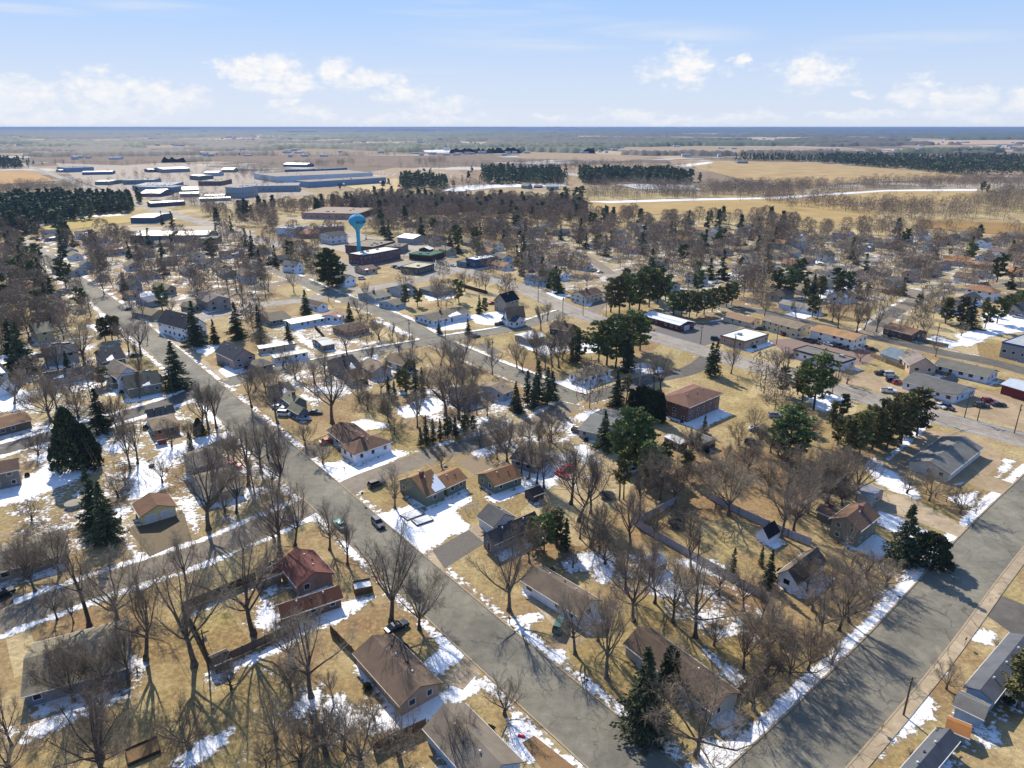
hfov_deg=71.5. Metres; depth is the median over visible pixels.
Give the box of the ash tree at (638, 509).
[607,485,651,549]
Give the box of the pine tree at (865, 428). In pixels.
[849,409,877,454]
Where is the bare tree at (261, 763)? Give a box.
[243,730,287,767]
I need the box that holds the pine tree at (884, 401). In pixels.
[879,397,892,424]
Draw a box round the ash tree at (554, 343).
[543,334,564,366]
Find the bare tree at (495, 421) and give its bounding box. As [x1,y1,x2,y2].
[485,408,513,436]
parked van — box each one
[276,409,291,416]
[552,615,566,634]
[624,465,638,472]
[883,370,897,376]
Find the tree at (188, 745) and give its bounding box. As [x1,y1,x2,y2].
[142,683,211,759]
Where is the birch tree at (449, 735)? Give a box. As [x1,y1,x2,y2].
[430,701,477,752]
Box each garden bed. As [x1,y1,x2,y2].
[125,735,160,765]
[400,508,424,520]
[411,514,433,525]
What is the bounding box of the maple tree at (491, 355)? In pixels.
[482,344,503,373]
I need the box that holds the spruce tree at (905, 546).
[880,504,929,571]
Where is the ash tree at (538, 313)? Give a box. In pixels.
[534,304,549,330]
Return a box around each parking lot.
[125,226,254,238]
[319,237,423,255]
[392,260,450,276]
[651,320,739,344]
[770,338,879,364]
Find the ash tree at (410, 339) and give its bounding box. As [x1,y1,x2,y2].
[407,333,415,354]
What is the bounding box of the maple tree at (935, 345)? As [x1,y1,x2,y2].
[928,335,951,356]
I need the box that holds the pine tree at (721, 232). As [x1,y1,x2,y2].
[714,228,727,246]
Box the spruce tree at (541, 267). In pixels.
[538,256,546,276]
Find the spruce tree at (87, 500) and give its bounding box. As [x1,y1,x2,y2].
[74,464,115,535]
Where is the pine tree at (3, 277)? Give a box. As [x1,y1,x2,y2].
[0,273,9,300]
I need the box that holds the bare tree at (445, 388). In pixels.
[429,351,488,419]
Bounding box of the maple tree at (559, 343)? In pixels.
[543,324,571,367]
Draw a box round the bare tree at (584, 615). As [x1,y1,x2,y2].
[570,586,620,641]
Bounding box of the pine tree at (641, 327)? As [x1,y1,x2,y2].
[623,308,652,350]
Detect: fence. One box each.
[183,573,255,663]
[229,623,296,658]
[315,326,324,336]
[330,625,354,656]
[373,718,425,753]
[456,284,487,293]
[634,497,769,600]
[707,492,811,545]
[737,669,766,694]
[870,353,930,369]
[916,337,948,347]
[917,488,976,513]
[935,369,951,375]
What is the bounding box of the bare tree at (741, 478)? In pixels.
[689,447,770,516]
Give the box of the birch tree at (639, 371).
[627,357,651,385]
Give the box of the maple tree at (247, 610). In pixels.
[165,514,289,636]
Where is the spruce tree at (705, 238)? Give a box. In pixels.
[702,229,710,253]
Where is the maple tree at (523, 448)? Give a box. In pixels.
[505,430,532,473]
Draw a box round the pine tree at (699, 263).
[694,260,701,271]
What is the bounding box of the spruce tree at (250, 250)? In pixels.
[246,236,256,256]
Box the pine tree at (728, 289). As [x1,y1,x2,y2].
[721,283,733,306]
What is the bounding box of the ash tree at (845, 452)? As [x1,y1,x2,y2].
[833,444,852,476]
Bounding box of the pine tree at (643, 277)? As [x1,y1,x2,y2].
[628,271,650,309]
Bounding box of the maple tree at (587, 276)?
[583,269,595,286]
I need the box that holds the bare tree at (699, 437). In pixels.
[663,422,718,456]
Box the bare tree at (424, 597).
[381,556,449,630]
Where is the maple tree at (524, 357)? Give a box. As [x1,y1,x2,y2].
[513,343,528,372]
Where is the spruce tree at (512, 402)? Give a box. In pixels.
[508,381,524,411]
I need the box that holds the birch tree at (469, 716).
[447,705,480,742]
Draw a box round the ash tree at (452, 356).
[444,347,467,370]
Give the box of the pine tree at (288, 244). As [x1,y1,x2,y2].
[283,240,294,254]
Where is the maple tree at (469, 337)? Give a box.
[445,328,478,360]
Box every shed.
[154,433,167,444]
[208,648,231,674]
[352,578,372,595]
[524,485,544,502]
[546,185,558,189]
[640,552,666,574]
[754,520,780,543]
[945,715,971,743]
[952,690,991,728]
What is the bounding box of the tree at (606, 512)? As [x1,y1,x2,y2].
[590,498,620,532]
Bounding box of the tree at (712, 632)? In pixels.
[697,611,733,646]
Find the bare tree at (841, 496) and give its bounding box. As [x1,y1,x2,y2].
[822,472,870,505]
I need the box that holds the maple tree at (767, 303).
[759,297,774,315]
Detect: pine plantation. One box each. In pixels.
[0,186,142,233]
[381,168,470,190]
[470,162,579,184]
[546,164,702,184]
[735,151,1023,174]
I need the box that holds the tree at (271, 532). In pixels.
[248,500,291,542]
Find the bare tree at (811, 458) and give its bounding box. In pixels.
[791,441,842,481]
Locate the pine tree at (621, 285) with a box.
[612,274,629,313]
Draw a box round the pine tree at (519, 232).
[516,231,525,243]
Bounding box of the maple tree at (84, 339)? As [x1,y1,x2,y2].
[44,315,99,365]
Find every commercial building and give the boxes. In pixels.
[57,166,93,171]
[82,171,114,174]
[94,180,122,184]
[122,178,160,184]
[130,213,172,222]
[130,230,160,242]
[132,182,183,188]
[134,185,186,192]
[141,189,173,196]
[142,231,176,242]
[144,169,155,171]
[147,200,184,206]
[153,167,189,172]
[173,231,215,241]
[180,192,199,196]
[181,186,197,191]
[189,174,213,179]
[192,235,221,242]
[198,179,231,185]
[199,196,230,201]
[204,171,223,175]
[204,194,225,196]
[221,168,237,171]
[225,185,257,197]
[243,182,300,191]
[253,170,372,181]
[276,225,307,236]
[283,163,313,166]
[284,169,314,171]
[294,176,385,187]
[298,228,319,238]
[313,224,343,231]
[314,167,346,170]
[397,233,428,244]
[465,254,497,268]
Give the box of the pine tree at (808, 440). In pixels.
[792,418,815,457]
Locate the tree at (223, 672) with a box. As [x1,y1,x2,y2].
[209,652,251,689]
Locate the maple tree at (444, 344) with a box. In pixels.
[425,336,451,364]
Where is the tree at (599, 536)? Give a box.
[575,514,619,554]
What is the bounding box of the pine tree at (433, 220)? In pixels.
[428,217,439,230]
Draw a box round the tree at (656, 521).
[642,500,676,537]
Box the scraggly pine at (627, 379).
[620,373,635,406]
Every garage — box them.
[130,305,163,320]
[131,492,177,524]
[180,301,201,311]
[287,402,310,417]
[301,299,327,310]
[361,358,392,378]
[377,298,406,309]
[384,353,413,369]
[456,259,468,267]
[515,331,543,344]
[856,483,885,505]
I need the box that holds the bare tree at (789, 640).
[755,614,849,692]
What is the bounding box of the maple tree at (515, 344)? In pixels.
[505,333,527,367]
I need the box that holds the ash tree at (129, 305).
[125,299,134,309]
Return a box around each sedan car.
[0,586,15,596]
[130,353,142,356]
[273,404,285,408]
[296,415,311,420]
[308,409,322,414]
[320,437,333,442]
[332,519,346,529]
[383,618,409,633]
[554,469,569,477]
[755,326,765,329]
[840,345,849,349]
[866,346,877,350]
[933,402,946,408]
[990,401,1006,406]
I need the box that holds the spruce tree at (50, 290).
[47,277,60,305]
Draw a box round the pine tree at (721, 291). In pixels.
[716,285,727,309]
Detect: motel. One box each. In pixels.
[760,315,811,337]
[809,325,866,349]
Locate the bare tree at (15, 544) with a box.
[0,523,51,578]
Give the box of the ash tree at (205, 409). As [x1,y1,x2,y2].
[189,376,224,429]
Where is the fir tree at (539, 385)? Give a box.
[530,360,545,400]
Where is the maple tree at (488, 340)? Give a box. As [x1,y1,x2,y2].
[479,336,493,353]
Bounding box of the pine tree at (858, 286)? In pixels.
[853,279,860,293]
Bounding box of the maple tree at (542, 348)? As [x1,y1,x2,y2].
[535,337,557,370]
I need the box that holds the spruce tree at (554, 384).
[550,371,560,401]
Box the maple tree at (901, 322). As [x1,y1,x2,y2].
[897,317,913,327]
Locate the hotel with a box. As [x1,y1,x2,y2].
[319,231,347,243]
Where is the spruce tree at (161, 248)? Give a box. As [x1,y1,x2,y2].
[158,237,164,252]
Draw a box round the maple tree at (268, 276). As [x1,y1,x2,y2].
[259,268,271,291]
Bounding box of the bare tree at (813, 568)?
[787,550,839,591]
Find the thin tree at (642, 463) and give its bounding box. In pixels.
[638,446,652,491]
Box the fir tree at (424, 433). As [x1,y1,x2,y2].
[422,417,429,445]
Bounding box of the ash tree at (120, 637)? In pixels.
[96,614,140,682]
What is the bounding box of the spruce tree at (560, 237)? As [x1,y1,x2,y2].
[558,225,563,239]
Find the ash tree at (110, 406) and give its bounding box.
[95,391,124,428]
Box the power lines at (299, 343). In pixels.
[43,279,977,739]
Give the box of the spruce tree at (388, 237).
[383,219,393,240]
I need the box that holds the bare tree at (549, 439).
[534,425,562,451]
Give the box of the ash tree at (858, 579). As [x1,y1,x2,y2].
[840,568,879,623]
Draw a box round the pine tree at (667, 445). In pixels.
[661,441,675,471]
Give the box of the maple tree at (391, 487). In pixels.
[377,462,412,508]
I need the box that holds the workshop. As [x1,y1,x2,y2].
[311,337,335,350]
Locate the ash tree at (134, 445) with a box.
[113,414,147,463]
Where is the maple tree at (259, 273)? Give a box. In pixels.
[253,261,268,285]
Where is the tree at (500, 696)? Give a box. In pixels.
[477,667,528,715]
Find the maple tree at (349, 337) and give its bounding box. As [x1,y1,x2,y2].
[331,322,358,354]
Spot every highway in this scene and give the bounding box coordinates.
[1,156,371,276]
[345,231,1023,446]
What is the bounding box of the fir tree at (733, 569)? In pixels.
[728,548,737,575]
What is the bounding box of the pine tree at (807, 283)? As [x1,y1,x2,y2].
[802,278,811,297]
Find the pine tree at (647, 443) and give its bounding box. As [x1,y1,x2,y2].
[633,439,671,483]
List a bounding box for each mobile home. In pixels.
[256,340,294,353]
[270,349,308,363]
[282,314,325,328]
[900,727,960,767]
[962,633,1023,712]
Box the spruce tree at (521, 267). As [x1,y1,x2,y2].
[518,255,525,275]
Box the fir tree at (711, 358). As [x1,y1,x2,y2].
[704,342,717,375]
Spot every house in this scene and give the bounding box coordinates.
[0,363,8,380]
[0,376,14,395]
[0,411,32,435]
[0,458,21,489]
[0,529,68,582]
[20,619,129,706]
[29,320,54,342]
[40,229,55,237]
[43,234,56,241]
[44,343,78,366]
[45,365,93,385]
[51,266,87,275]
[64,246,77,253]
[66,250,83,259]
[74,230,87,238]
[78,259,94,267]
[92,238,109,245]
[93,346,125,365]
[100,244,126,255]
[105,359,139,389]
[107,377,117,388]
[118,278,142,290]
[120,370,162,398]
[122,260,140,270]
[122,289,140,299]
[130,271,160,280]
[135,295,160,307]
[144,404,175,418]
[146,414,180,437]
[151,282,176,295]
[153,240,173,246]
[156,309,207,339]
[158,256,177,266]
[179,266,196,275]
[182,446,222,473]
[187,462,244,501]
[188,250,204,262]
[194,291,230,311]
[197,257,220,266]
[210,261,230,271]
[214,340,256,369]
[217,268,234,277]
[218,249,243,258]
[236,267,256,282]
[244,259,263,268]
[247,358,273,371]
[249,247,272,255]
[256,559,282,588]
[259,310,291,325]
[265,381,296,402]
[267,254,290,263]
[275,585,343,624]
[279,548,334,595]
[282,260,303,272]
[282,390,307,408]
[322,310,345,322]
[326,354,360,374]
[326,422,369,447]
[331,321,369,336]
[335,273,355,285]
[339,433,392,462]
[342,368,367,385]
[352,633,442,715]
[353,264,377,274]
[358,290,391,302]
[385,283,417,296]
[398,469,446,506]
[413,307,471,325]
[419,284,452,296]
[422,703,524,767]
[427,236,446,245]
[436,468,467,496]
[438,245,456,256]
[449,383,483,404]
[460,238,479,246]
[475,246,497,255]
[476,503,517,531]
[479,382,514,401]
[480,511,541,553]
[483,239,503,249]
[490,260,513,270]
[493,290,519,311]
[494,252,512,261]
[500,315,525,327]
[503,305,525,326]
[509,449,552,473]
[520,565,599,624]
[523,274,546,285]
[525,262,538,269]
[540,220,552,226]
[545,256,562,264]
[548,272,568,279]
[548,320,576,336]
[552,229,569,235]
[566,364,612,385]
[569,260,591,270]
[570,287,602,303]
[577,408,622,440]
[588,241,609,249]
[613,236,628,245]
[618,245,638,253]
[622,627,740,721]
[630,223,646,230]
[635,229,649,236]
[647,225,664,233]
[648,256,668,266]
[670,281,680,290]
[685,271,708,284]
[693,226,711,234]
[699,231,715,241]
[708,240,722,247]
[710,226,723,232]
[712,248,733,255]
[723,312,760,327]
[732,264,752,274]
[734,226,750,235]
[734,246,752,252]
[743,252,761,259]
[766,288,794,301]
[770,251,790,260]
[771,239,789,249]
[775,547,826,592]
[778,299,822,314]
[781,258,799,267]
[782,283,810,295]
[784,248,801,255]
[789,237,808,247]
[795,232,807,238]
[797,246,816,253]
[799,257,816,264]
[812,277,833,288]
[815,502,838,524]
[816,250,834,261]
[821,235,836,241]
[826,270,853,281]
[827,289,855,301]
[828,502,881,547]
[831,239,848,247]
[832,229,854,238]
[853,269,867,279]
[860,244,875,251]
[861,235,875,242]
[868,265,892,276]
[873,239,894,248]
[878,347,906,363]
[881,284,897,293]
[882,322,925,341]
[884,276,902,285]
[894,260,913,267]
[898,349,937,374]
[901,268,922,281]
[915,231,930,240]
[916,241,936,250]
[922,266,942,275]
[933,260,952,269]
[934,300,962,312]
[934,357,999,383]
[940,255,972,266]
[945,234,961,243]
[953,272,980,282]
[955,291,982,305]
[964,285,1000,300]
[970,261,992,268]
[975,237,992,247]
[975,254,992,261]
[975,269,992,277]
[986,247,1007,256]
[1003,232,1019,238]
[1005,268,1023,275]
[1006,301,1023,314]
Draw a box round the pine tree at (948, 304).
[939,297,956,323]
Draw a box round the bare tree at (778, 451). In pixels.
[762,429,811,467]
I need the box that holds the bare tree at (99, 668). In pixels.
[59,627,143,694]
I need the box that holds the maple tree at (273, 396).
[241,366,290,423]
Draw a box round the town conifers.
[2,185,985,237]
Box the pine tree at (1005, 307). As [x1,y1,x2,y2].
[991,296,1013,323]
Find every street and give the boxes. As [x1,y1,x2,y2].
[0,390,194,454]
[0,500,314,632]
[23,242,50,254]
[42,254,678,767]
[88,228,439,271]
[149,256,408,308]
[154,270,457,327]
[204,217,301,221]
[219,310,565,384]
[269,269,588,402]
[340,401,580,494]
[516,241,619,313]
[584,356,708,402]
[603,252,962,278]
[702,297,1023,374]
[730,475,1023,767]
[856,288,923,335]
[925,282,1023,298]
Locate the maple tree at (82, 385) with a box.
[61,377,89,406]
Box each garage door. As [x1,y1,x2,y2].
[144,512,157,524]
[160,508,173,519]
[480,521,492,531]
[857,494,872,505]
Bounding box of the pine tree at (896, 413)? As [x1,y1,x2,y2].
[877,400,907,449]
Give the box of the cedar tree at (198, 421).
[192,418,208,437]
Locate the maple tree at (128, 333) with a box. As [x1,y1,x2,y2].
[110,316,137,351]
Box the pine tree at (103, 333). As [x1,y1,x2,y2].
[95,317,107,340]
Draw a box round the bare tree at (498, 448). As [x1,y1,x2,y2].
[482,432,504,458]
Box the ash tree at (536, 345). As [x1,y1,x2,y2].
[523,333,544,364]
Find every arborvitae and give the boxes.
[626,388,635,406]
[632,386,640,407]
[635,384,646,411]
[641,386,650,416]
[646,388,655,413]
[649,389,661,420]
[653,392,666,422]
[657,645,681,694]
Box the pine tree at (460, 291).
[451,279,465,301]
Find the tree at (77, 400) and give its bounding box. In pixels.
[59,392,92,418]
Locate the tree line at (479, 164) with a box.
[377,159,580,168]
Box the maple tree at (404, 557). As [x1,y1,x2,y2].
[343,512,435,623]
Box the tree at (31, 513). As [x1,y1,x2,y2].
[9,498,46,520]
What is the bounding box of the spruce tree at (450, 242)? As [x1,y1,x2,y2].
[446,230,453,245]
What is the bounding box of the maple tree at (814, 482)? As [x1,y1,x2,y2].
[793,471,827,504]
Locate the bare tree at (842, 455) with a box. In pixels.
[817,439,855,468]
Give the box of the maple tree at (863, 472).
[838,447,887,500]
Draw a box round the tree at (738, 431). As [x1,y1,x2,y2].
[727,419,752,445]
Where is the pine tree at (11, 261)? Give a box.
[4,257,22,277]
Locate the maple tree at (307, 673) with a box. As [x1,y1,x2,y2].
[264,592,361,699]
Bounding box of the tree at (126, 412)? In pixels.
[102,391,133,422]
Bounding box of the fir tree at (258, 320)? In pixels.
[253,305,265,340]
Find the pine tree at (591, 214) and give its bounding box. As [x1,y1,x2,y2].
[586,211,596,224]
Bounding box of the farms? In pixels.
[3,134,1023,159]
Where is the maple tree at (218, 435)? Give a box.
[209,423,242,459]
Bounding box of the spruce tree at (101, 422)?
[86,388,117,435]
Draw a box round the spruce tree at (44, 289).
[37,283,62,322]
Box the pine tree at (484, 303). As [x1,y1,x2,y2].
[481,297,487,311]
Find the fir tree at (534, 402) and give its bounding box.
[528,378,539,409]
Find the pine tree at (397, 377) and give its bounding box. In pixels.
[393,369,403,388]
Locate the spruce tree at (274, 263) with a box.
[271,244,281,265]
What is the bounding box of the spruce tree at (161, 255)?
[158,253,170,274]
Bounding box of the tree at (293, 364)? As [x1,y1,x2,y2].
[282,355,305,377]
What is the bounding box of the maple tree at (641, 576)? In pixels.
[594,540,665,622]
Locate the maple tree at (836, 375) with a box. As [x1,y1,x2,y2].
[831,371,841,392]
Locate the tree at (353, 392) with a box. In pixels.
[345,374,369,401]
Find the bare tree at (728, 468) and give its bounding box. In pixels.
[713,454,741,482]
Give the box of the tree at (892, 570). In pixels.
[869,552,917,587]
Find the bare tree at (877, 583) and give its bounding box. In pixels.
[856,570,899,610]
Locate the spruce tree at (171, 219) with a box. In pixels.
[169,211,175,226]
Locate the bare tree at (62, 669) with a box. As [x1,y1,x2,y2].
[21,635,99,702]
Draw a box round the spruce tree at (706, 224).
[703,211,710,227]
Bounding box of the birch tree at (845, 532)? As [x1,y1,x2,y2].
[833,510,866,553]
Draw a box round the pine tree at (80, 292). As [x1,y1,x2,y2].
[70,286,86,307]
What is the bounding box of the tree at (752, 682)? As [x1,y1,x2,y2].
[723,645,794,719]
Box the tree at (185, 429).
[177,418,203,442]
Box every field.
[0,172,58,183]
[31,155,512,167]
[40,215,132,229]
[89,138,147,140]
[147,145,187,147]
[273,149,418,154]
[345,178,410,193]
[424,150,449,152]
[442,183,565,191]
[459,168,574,177]
[518,152,663,160]
[589,189,976,202]
[590,199,879,224]
[617,184,698,189]
[619,146,829,152]
[676,162,711,166]
[677,161,964,184]
[748,137,805,139]
[794,191,976,204]
[910,140,1023,144]
[915,220,1023,233]
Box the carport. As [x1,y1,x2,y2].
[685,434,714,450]
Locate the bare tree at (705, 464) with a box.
[687,451,736,498]
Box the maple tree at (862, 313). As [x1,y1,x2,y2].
[852,298,876,331]
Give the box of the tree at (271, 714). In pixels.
[242,677,304,744]
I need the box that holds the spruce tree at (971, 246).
[963,236,974,256]
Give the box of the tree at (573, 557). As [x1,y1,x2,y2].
[559,548,584,567]
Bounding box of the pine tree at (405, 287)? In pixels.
[400,284,410,301]
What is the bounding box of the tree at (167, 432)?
[151,421,181,446]
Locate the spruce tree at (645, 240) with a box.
[636,225,648,249]
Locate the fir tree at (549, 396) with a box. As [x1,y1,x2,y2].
[538,367,555,404]
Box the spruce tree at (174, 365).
[160,340,195,393]
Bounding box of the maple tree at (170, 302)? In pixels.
[162,296,176,309]
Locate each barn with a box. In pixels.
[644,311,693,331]
[1000,378,1023,400]
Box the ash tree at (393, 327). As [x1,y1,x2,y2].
[388,322,394,342]
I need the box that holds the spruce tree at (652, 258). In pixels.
[647,248,658,274]
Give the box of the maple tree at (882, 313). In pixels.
[864,303,890,331]
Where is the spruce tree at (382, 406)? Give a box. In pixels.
[378,393,390,412]
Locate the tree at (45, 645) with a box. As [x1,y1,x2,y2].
[23,631,74,671]
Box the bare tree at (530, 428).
[516,415,544,442]
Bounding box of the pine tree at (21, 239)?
[14,236,26,244]
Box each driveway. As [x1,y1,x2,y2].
[0,586,13,609]
[127,512,190,556]
[168,433,182,444]
[300,443,329,458]
[424,550,443,568]
[432,530,483,568]
[444,655,479,689]
[456,455,496,474]
[468,523,485,541]
[474,343,502,354]
[522,736,574,767]
[547,622,589,648]
[874,493,965,536]
[987,595,1023,633]
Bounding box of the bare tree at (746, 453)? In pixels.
[732,442,757,466]
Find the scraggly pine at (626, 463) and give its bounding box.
[608,458,631,500]
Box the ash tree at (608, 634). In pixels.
[587,591,642,680]
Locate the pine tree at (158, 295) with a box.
[151,283,170,309]
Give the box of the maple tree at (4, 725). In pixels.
[0,680,29,747]
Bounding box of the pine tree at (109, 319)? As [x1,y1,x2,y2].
[102,314,116,339]
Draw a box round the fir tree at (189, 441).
[187,432,194,451]
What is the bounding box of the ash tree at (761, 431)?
[755,421,768,445]
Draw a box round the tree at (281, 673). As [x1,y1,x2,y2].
[267,653,313,693]
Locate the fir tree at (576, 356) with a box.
[574,336,581,362]
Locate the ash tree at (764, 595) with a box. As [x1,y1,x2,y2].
[748,583,778,621]
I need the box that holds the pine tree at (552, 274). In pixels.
[547,269,558,291]
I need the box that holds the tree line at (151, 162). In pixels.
[51,158,274,165]
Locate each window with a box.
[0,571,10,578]
[32,694,42,700]
[304,582,309,589]
[408,697,415,706]
[427,688,432,696]
[783,578,789,585]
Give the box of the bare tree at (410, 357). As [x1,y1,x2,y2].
[396,347,426,371]
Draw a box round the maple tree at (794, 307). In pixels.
[789,299,807,318]
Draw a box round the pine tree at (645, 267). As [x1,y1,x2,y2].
[638,265,653,283]
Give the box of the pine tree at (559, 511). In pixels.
[547,507,565,547]
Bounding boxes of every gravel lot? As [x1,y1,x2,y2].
[56,162,313,205]
[827,370,1023,428]
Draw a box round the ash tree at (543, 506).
[538,495,556,513]
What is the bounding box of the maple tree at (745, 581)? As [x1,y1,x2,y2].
[727,563,768,611]
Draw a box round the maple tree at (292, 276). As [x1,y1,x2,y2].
[286,269,303,292]
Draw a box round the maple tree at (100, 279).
[92,268,108,294]
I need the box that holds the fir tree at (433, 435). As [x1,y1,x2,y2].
[429,418,436,442]
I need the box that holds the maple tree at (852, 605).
[823,570,875,631]
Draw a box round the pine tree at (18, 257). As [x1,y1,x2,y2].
[15,252,29,277]
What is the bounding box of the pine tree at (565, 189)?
[563,187,570,195]
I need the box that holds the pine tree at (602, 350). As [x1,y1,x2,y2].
[595,319,617,365]
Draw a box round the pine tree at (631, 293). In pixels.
[618,272,643,308]
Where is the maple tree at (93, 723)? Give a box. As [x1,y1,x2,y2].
[23,670,145,767]
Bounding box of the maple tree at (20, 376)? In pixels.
[0,365,28,403]
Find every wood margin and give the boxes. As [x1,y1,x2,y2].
[12,190,182,234]
[457,169,575,183]
[559,171,710,184]
[752,156,1008,175]
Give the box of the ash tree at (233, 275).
[226,264,242,290]
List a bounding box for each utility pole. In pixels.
[165,368,173,395]
[195,630,209,673]
[422,415,428,443]
[696,534,703,568]
[902,676,915,715]
[964,391,971,417]
[1014,404,1022,432]
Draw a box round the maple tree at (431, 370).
[419,366,432,382]
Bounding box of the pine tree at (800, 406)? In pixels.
[796,402,809,420]
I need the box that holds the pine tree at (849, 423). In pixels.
[837,414,859,449]
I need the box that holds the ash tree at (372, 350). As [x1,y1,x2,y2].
[364,345,374,357]
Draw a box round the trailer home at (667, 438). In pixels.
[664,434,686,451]
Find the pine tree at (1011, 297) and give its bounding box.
[1004,293,1018,307]
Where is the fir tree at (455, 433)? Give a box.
[451,416,459,436]
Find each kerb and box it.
[42,254,682,767]
[219,310,573,385]
[268,270,586,403]
[727,474,1023,767]
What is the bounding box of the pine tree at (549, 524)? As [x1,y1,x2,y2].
[531,509,557,552]
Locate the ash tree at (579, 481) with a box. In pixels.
[572,450,608,512]
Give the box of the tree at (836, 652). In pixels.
[819,633,859,666]
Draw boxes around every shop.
[345,239,394,252]
[400,262,434,274]
[409,250,444,261]
[720,328,768,349]
[793,345,855,370]
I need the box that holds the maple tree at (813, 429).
[802,408,827,435]
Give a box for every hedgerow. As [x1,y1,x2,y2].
[0,177,110,192]
[144,190,255,206]
[209,165,282,176]
[282,157,374,166]
[399,155,447,163]
[416,176,511,188]
[513,157,709,170]
[559,175,805,193]
[569,183,784,199]
[643,171,1023,197]
[694,150,1023,158]
[736,184,980,214]
[868,212,1023,234]
[875,180,1023,221]
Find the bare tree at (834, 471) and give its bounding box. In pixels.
[820,460,843,485]
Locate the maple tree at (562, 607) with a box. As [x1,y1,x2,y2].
[549,579,604,655]
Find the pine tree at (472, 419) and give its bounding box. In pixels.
[470,416,478,431]
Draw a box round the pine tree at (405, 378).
[399,368,412,394]
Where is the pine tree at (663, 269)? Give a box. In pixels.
[654,264,667,275]
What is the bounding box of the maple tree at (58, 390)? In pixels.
[57,379,73,399]
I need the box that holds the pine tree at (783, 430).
[771,418,789,454]
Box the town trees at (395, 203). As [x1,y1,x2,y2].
[0,187,1023,410]
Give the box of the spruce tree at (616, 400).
[604,370,625,408]
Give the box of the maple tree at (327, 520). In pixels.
[306,495,355,550]
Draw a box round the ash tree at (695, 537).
[675,523,717,571]
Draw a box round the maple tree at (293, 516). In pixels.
[270,478,312,546]
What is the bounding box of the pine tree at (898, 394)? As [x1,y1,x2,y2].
[887,392,906,423]
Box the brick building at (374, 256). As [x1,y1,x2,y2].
[348,246,400,265]
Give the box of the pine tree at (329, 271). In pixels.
[313,247,347,286]
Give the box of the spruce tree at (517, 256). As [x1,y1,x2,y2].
[513,245,518,265]
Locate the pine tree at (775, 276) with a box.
[769,268,786,290]
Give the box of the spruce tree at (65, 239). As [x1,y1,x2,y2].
[61,230,70,247]
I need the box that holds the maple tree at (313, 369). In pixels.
[304,356,326,383]
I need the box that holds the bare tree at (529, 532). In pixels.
[502,516,550,562]
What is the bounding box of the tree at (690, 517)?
[676,507,707,535]
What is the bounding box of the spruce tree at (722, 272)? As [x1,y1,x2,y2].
[714,249,731,280]
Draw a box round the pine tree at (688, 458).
[679,449,696,479]
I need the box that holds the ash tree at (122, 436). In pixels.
[108,414,138,466]
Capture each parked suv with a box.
[367,479,385,488]
[371,515,385,528]
[710,336,719,340]
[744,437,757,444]
[767,411,782,417]
[802,337,812,342]
[810,338,820,343]
[830,342,839,347]
[885,376,896,381]
[891,379,902,384]
[942,402,955,410]
[973,401,990,407]
[981,397,996,402]
[1011,314,1023,318]
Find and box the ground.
[0,128,1023,767]
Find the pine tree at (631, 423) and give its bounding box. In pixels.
[605,405,660,467]
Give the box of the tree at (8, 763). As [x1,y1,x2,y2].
[0,707,43,767]
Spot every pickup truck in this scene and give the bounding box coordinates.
[494,321,504,325]
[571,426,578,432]
[874,369,883,374]
[880,387,897,393]
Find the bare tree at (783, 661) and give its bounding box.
[734,641,801,699]
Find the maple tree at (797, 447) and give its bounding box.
[785,443,814,476]
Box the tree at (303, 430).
[292,421,317,445]
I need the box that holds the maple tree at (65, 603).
[57,586,84,623]
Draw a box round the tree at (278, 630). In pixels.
[258,607,319,660]
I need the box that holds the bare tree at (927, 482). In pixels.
[910,463,957,500]
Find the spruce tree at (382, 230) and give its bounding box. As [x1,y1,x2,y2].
[378,214,387,234]
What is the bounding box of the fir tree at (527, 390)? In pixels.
[521,370,532,405]
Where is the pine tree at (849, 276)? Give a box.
[843,270,857,289]
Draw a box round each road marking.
[362,236,1022,444]
[410,251,1023,439]
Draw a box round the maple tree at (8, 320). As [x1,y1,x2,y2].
[0,307,24,332]
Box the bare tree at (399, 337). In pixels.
[381,330,408,351]
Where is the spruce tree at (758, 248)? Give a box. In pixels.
[753,234,760,253]
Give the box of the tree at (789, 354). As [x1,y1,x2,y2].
[779,347,799,365]
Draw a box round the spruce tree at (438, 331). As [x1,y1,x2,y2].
[436,319,442,334]
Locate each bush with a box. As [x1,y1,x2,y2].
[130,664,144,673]
[361,682,372,691]
[1002,695,1015,705]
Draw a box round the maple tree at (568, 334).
[561,325,575,345]
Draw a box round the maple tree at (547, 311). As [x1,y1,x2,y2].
[541,300,551,320]
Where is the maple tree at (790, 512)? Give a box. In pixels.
[763,468,819,538]
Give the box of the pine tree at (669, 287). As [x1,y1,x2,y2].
[660,274,673,300]
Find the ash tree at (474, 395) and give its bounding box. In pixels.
[468,386,480,414]
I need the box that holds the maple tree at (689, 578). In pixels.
[670,563,706,605]
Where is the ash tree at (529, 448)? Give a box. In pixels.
[515,432,540,478]
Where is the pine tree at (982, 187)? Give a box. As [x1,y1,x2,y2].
[980,180,987,191]
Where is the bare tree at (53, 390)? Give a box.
[5,366,78,422]
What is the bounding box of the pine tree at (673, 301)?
[666,289,682,315]
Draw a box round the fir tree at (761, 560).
[758,546,764,567]
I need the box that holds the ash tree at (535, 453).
[526,437,548,483]
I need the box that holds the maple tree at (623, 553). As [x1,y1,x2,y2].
[606,538,644,590]
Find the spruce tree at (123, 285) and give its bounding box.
[119,274,127,291]
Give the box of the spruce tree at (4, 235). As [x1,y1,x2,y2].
[3,233,14,253]
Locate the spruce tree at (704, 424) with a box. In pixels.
[700,415,709,432]

